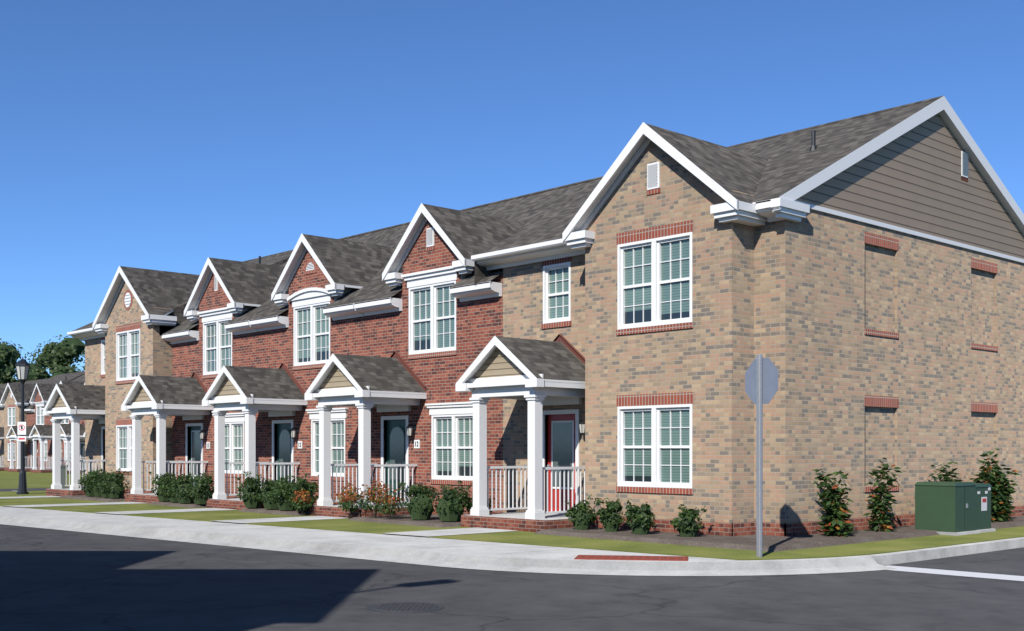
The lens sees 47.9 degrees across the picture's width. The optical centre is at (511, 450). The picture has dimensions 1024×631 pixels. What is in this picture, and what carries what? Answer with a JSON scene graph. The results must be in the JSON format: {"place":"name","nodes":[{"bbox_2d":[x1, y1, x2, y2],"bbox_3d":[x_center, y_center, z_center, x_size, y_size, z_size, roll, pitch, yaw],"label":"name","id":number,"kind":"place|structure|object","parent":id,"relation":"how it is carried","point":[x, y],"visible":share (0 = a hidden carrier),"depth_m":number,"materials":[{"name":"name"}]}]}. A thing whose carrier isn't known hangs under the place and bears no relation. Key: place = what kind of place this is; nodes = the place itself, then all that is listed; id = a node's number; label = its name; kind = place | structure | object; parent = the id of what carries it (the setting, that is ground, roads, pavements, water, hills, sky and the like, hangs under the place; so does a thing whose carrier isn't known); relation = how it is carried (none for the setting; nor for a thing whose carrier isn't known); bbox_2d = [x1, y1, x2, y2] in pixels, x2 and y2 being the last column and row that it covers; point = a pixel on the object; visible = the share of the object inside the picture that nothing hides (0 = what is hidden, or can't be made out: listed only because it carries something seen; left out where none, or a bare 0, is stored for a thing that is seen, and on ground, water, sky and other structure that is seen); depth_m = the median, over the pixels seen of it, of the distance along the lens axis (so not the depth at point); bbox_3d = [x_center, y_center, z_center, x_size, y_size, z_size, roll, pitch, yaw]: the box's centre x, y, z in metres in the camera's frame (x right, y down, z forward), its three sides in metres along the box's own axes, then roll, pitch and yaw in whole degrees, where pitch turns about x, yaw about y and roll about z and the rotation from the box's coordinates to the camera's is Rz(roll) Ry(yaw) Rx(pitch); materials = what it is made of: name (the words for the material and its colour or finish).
{"place":"outdoors","nodes":[
{"label":"outdoors","id":0,"kind":"place"},
{"bbox_2d":[0,378,49,400],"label":"roof","id":1,"kind":"structure","parent":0,"point":[2,388],"depth_m":111.97,"materials":[{"name":"grey"}]},
{"bbox_2d":[0,471,84,488],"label":"lawn","id":2,"kind":"structure","parent":0,"point":[9,480],"depth_m":66.76,"materials":[{"name":"green plant"}]},
{"bbox_2d":[0,338,29,383],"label":"tree","id":3,"kind":"object","parent":2,"relation":"on","point":[9,355],"visible":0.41,"depth_m":163.23,"materials":[{"name":"green plant"}]},
{"bbox_2d":[0,390,84,468],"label":"townhouse walls","id":4,"kind":"structure","parent":2,"relation":"on","point":[30,419],"depth_m":96.48,"materials":[{"name":"beige brick"}]},
{"bbox_2d":[0,371,84,409],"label":"roof","id":5,"kind":"structure","parent":4,"relation":"on","point":[45,388],"depth_m":97.04,"materials":[{"name":"grey"}]},
{"bbox_2d":[0,393,84,470],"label":"townhouse trim","id":6,"kind":"structure","parent":4,"relation":"attached to","point":[26,411],"depth_m":95.92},
{"bbox_2d":[3,402,84,469],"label":"windows","id":7,"kind":"structure","parent":4,"relation":"in","point":[39,415],"depth_m":94.53,"materials":[{"name":"white glass"}]},
{"bbox_2d":[0,468,84,473],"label":"far porch stoops","id":8,"kind":"object","parent":2,"relation":"on","point":[31,470],"visible":0.41,"depth_m":90.76,"materials":[{"name":"red brick"}]},
{"bbox_2d":[0,427,3,466],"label":"porch","id":9,"kind":"object","parent":8,"relation":"on","point":[1,433],"visible":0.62,"depth_m":98.94,"materials":[{"name":"white wood"}]},
{"bbox_2d":[6,424,33,468],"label":"porch","id":10,"kind":"object","parent":8,"relation":"on","point":[12,435],"visible":0.73,"depth_m":94.39,"materials":[{"name":"white wood"}]},
{"bbox_2d":[29,425,51,469],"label":"porch","id":11,"kind":"object","parent":8,"relation":"on","point":[42,433],"visible":0.76,"depth_m":90.59,"materials":[{"name":"white wood"}]},
{"bbox_2d":[61,422,84,469],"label":"porch","id":12,"kind":"object","parent":8,"relation":"on","point":[66,432],"visible":0.37,"depth_m":86.65,"materials":[{"name":"white wood"}]},
{"bbox_2d":[6,335,84,381],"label":"tree","id":13,"kind":"object","parent":2,"relation":"on","point":[55,358],"visible":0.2,"depth_m":158.91,"materials":[{"name":"green plant"}]},
{"bbox_2d":[0,487,1023,630],"bbox_3d":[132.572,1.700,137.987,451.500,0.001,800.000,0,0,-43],"label":"road asphalt","id":14,"kind":"structure","parent":0,"point":[56,580],"depth_m":13.61,"materials":[{"name":"grey asphalt"}]},
{"bbox_2d":[366,602,443,612],"bbox_3d":[-1.157,1.701,12.457,0.840,0.038,0.840,0,0,-43],"label":"manhole cover","id":15,"kind":"object","parent":14,"relation":"on","point":[408,607],"visible":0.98,"depth_m":12.36,"materials":[{"name":"metal"}]},
{"bbox_2d":[887,565,1023,580],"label":"road markings","id":16,"kind":"object","parent":14,"relation":"on","point":[964,573],"visible":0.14,"depth_m":15.89,"materials":[{"name":"paint"}]},
{"bbox_2d":[0,506,1023,575],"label":"sidewalk","id":17,"kind":"structure","parent":0,"point":[467,554],"depth_m":18.42,"materials":[{"name":"concrete"}]},
{"bbox_2d":[574,555,687,560],"bbox_3d":[1.721,1.546,16.576,1.600,0.027,0.600,0,0,9],"label":"tactile warning pad","id":18,"kind":"object","parent":17,"relation":"on","point":[626,557],"visible":1,"depth_m":16.53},
{"bbox_2d":[0,490,1023,559],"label":"lawn","id":19,"kind":"structure","parent":0,"point":[845,550],"depth_m":20.57,"materials":[{"name":"green plant"}]},
{"bbox_2d":[15,357,29,493],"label":"lamp post","id":20,"kind":"object","parent":19,"relation":"on","point":[22,365],"visible":0.99,"depth_m":40.42,"materials":[{"name":"black metal"}]},
{"bbox_2d":[61,465,67,487],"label":"telecom pedestal","id":21,"kind":"object","parent":19,"relation":"on","point":[64,474],"visible":0.23,"depth_m":41.83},
{"bbox_2d":[0,496,517,536],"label":"garden paths","id":22,"kind":"structure","parent":19,"relation":"on","point":[442,532],"depth_m":25.90,"materials":[{"name":"concrete"}]},
{"bbox_2d":[46,488,574,531],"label":"porch stoops","id":23,"kind":"object","parent":19,"relation":"on","point":[518,521],"visible":0.43,"depth_m":25.71,"materials":[{"name":"red brick"}]},
{"bbox_2d":[43,384,104,489],"bbox_3d":[-14.515,-0.548,39.047,1.820,3.696,2.360,0,0,-43],"label":"porch","id":24,"kind":"object","parent":23,"relation":"on","point":[75,405],"visible":0.68,"depth_m":38.51,"materials":[{"name":"white wood"}]},
{"bbox_2d":[121,372,213,493],"bbox_3d":[-10.305,-0.548,34.495,1.820,3.696,2.360,0,0,-43],"label":"porch","id":25,"kind":"object","parent":23,"relation":"on","point":[160,398],"visible":0.76,"depth_m":34.09,"materials":[{"name":"white wood"}]},
{"bbox_2d":[202,362,306,498],"bbox_3d":[-6.875,-0.548,30.788,1.820,3.696,2.360,0,0,-43],"label":"porch","id":26,"kind":"object","parent":23,"relation":"on","point":[250,392],"visible":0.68,"depth_m":30.42,"materials":[{"name":"white wood"}]},
{"bbox_2d":[305,351,425,507],"bbox_3d":[-3.446,-0.548,27.081,1.820,3.696,2.360,0,0,-43],"label":"porch","id":27,"kind":"object","parent":23,"relation":"on","point":[364,385],"visible":0.78,"depth_m":26.68,"materials":[{"name":"white wood"}]},
{"bbox_2d":[455,334,584,518],"bbox_3d":[0.330,-0.548,23.000,1.820,3.696,2.360,0,0,-43],"label":"porch","id":28,"kind":"object","parent":23,"relation":"on","point":[534,373],"visible":0.93,"depth_m":22.58,"materials":[{"name":"white wood"}]},
{"bbox_2d":[357,480,389,517],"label":"flowering shrub","id":29,"kind":"object","parent":19,"relation":"on","point":[371,498],"visible":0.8,"depth_m":24.96,"materials":[{"name":"orange plant"}]},
{"bbox_2d":[373,485,404,518],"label":"flowering shrub","id":30,"kind":"object","parent":19,"relation":"on","point":[389,501],"visible":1,"depth_m":24.48,"materials":[{"name":"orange plant"}]},
{"bbox_2d":[58,495,1023,551],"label":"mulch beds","id":31,"kind":"object","parent":19,"relation":"on","point":[777,543],"visible":0.57,"depth_m":20.15,"materials":[{"name":"brown soil"}]},
{"bbox_2d":[78,469,99,495],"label":"boxwood","id":32,"kind":"object","parent":31,"relation":"on","point":[87,491],"visible":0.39,"depth_m":36.31,"materials":[{"name":"green plant"}]},
{"bbox_2d":[84,468,113,496],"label":"shrub","id":33,"kind":"object","parent":31,"relation":"on","point":[92,476],"visible":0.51,"depth_m":35.84,"materials":[{"name":"green plant"}]},
{"bbox_2d":[94,470,119,497],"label":"boxwood","id":34,"kind":"object","parent":31,"relation":"on","point":[104,494],"visible":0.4,"depth_m":35.28,"materials":[{"name":"green plant"}]},
{"bbox_2d":[98,468,131,497],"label":"shrub","id":35,"kind":"object","parent":31,"relation":"on","point":[114,487],"visible":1,"depth_m":34.79,"materials":[{"name":"green plant"}]},
{"bbox_2d":[148,472,175,500],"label":"boxwood","id":36,"kind":"object","parent":31,"relation":"on","point":[160,495],"visible":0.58,"depth_m":32.69,"materials":[{"name":"green plant"}]},
{"bbox_2d":[159,472,192,501],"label":"shrub","id":37,"kind":"object","parent":31,"relation":"on","point":[165,485],"visible":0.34,"depth_m":32.10,"materials":[{"name":"green plant"}]},
{"bbox_2d":[169,473,204,502],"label":"shrub","id":38,"kind":"object","parent":31,"relation":"on","point":[181,484],"visible":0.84,"depth_m":31.52,"materials":[{"name":"green plant"}]},
{"bbox_2d":[186,473,213,503],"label":"boxwood","id":39,"kind":"object","parent":31,"relation":"on","point":[202,492],"visible":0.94,"depth_m":30.95,"materials":[{"name":"green plant"}]},
{"bbox_2d":[234,471,262,507],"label":"shrub","id":40,"kind":"object","parent":31,"relation":"on","point":[248,498],"visible":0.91,"depth_m":28.89,"materials":[{"name":"green plant"}]},
{"bbox_2d":[255,474,291,508],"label":"boxwood","id":41,"kind":"object","parent":31,"relation":"on","point":[266,501],"visible":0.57,"depth_m":28.32,"materials":[{"name":"green plant"}]},
{"bbox_2d":[267,473,306,509],"bbox_3d":[-5.456,0.995,28.005,1.062,0.895,0.942,0,0,-43],"label":"boxwood","id":42,"kind":"object","parent":31,"relation":"on","point":[281,501],"visible":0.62,"depth_m":27.79,"materials":[{"name":"green plant"}]},
{"bbox_2d":[290,489,313,514],"bbox_3d":[-4.925,1.221,27.083,0.546,0.612,0.561,0,0,-43],"label":"nandina","id":43,"kind":"object","parent":31,"relation":"on","point":[301,498],"visible":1,"depth_m":26.97,"materials":[{"name":"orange plant"}]},
{"bbox_2d":[287,474,318,510],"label":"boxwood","id":44,"kind":"object","parent":31,"relation":"on","point":[303,484],"visible":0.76,"depth_m":27.40,"materials":[{"name":"green plant"}]},
{"bbox_2d":[335,482,364,518],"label":"flowering shrub","id":45,"kind":"object","parent":31,"relation":"on","point":[348,497],"visible":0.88,"depth_m":25.57,"materials":[{"name":"orange plant"}]},
{"bbox_2d":[398,482,442,519],"bbox_3d":[-1.971,1.047,24.268,0.874,0.796,0.897,0,0,-43],"label":"boxwood","id":46,"kind":"object","parent":31,"relation":"on","point":[419,507],"visible":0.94,"depth_m":24.10,"materials":[{"name":"green plant"}]},
{"bbox_2d":[426,480,472,520],"bbox_3d":[-1.202,1.021,23.707,0.956,0.848,0.974,0,0,-43],"label":"boxwood","id":47,"kind":"object","parent":31,"relation":"on","point":[450,506],"visible":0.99,"depth_m":23.51,"materials":[{"name":"green plant"}]},
{"bbox_2d":[465,497,494,513],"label":"boxwood","id":48,"kind":"object","parent":31,"relation":"on","point":[469,507],"visible":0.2,"depth_m":23.82,"materials":[{"name":"green plant"}]},
{"bbox_2d":[563,494,599,529],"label":"boxwood","id":49,"kind":"object","parent":31,"relation":"on","point":[583,517],"visible":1,"depth_m":21.25,"materials":[{"name":"green plant"}]},
{"bbox_2d":[594,497,624,531],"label":"shrub","id":50,"kind":"object","parent":31,"relation":"on","point":[610,519],"visible":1,"depth_m":20.75,"materials":[{"name":"green plant"}]},
{"bbox_2d":[624,498,655,534],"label":"shrub","id":51,"kind":"object","parent":31,"relation":"on","point":[640,522],"visible":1,"depth_m":20.06,"materials":[{"name":"green plant"}]},
{"bbox_2d":[670,504,708,536],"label":"shrub","id":52,"kind":"object","parent":31,"relation":"on","point":[686,526],"visible":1,"depth_m":19.47,"materials":[{"name":"green plant"}]},
{"bbox_2d":[812,468,854,536],"bbox_3d":[5.514,0.984,19.748,0.678,1.396,0.688,0,0,-14],"label":"shrub","id":53,"kind":"object","parent":31,"relation":"on","point":[833,504],"visible":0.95,"depth_m":19.70,"materials":[{"name":"green plant"}]},
{"bbox_2d":[862,458,907,531],"bbox_3d":[6.693,0.931,20.881,0.589,1.608,0.720,0,0,-24],"label":"shrub","id":54,"kind":"object","parent":31,"relation":"on","point":[877,506],"visible":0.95,"depth_m":20.82,"materials":[{"name":"green plant"}]},
{"bbox_2d":[927,460,963,481],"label":"shrub","id":55,"kind":"object","parent":31,"relation":"on","point":[946,477],"visible":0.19,"depth_m":22.66,"materials":[{"name":"green plant"}]},
{"bbox_2d":[969,462,997,522],"bbox_3d":[9.582,0.985,23.590,0.577,1.496,0.743,0,0,-43],"label":"shrub","id":56,"kind":"object","parent":31,"relation":"on","point":[981,475],"visible":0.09,"depth_m":23.51,"materials":[{"name":"green plant"}]},
{"bbox_2d":[974,448,1009,521],"bbox_3d":[9.933,0.856,23.838,0.558,1.805,0.693,0,0,-43],"label":"shrub","id":57,"kind":"object","parent":31,"relation":"on","point":[996,506],"visible":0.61,"depth_m":23.73,"materials":[{"name":"green plant"}]},
{"bbox_2d":[993,468,1019,521],"bbox_3d":[10.181,1.019,24.002,0.723,1.355,0.597,0,0,16],"label":"shrub","id":58,"kind":"object","parent":31,"relation":"on","point":[1008,489],"visible":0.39,"depth_m":23.87,"materials":[{"name":"green plant"}]},
{"bbox_2d":[85,113,1023,522],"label":"townhouse walls","id":59,"kind":"structure","parent":19,"relation":"on","point":[807,301],"depth_m":22.20,"materials":[{"name":"beige brick"}]},
{"bbox_2d":[99,220,693,513],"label":"windows","id":60,"kind":"structure","parent":59,"relation":"in","point":[654,294],"depth_m":25.82,"materials":[{"name":"white glass"}]},
{"bbox_2d":[67,151,1023,536],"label":"townhouse trim","id":61,"kind":"structure","parent":59,"relation":"attached to","point":[761,213],"depth_m":23.78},
{"bbox_2d":[71,96,1023,335],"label":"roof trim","id":62,"kind":"structure","parent":59,"relation":"on","point":[794,165],"depth_m":26.21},
{"bbox_2d":[745,354,777,556],"bbox_3d":[3.577,0.087,16.620,0.050,2.935,0.660,0,0,-33],"label":"stop sign","id":63,"kind":"object","parent":19,"relation":"on","point":[761,380],"visible":0.99,"depth_m":16.63,"materials":[{"name":"aluminium"},{"name":"galvanized steel"}]},
{"bbox_2d":[914,481,995,535],"bbox_3d":[8.309,1.070,21.663,1.640,0.970,0.900,0,0,-43],"label":"utility box","id":64,"kind":"object","parent":19,"relation":"on","point":[951,508],"visible":0.92,"depth_m":21.20,"materials":[{"name":"green painted metal"},{"name":"concrete"}]},
{"bbox_2d":[0,0,1023,379],"label":"sky","id":65,"kind":"structure","parent":0,"point":[162,135],"materials":[{"name":"blue"}]}
]}

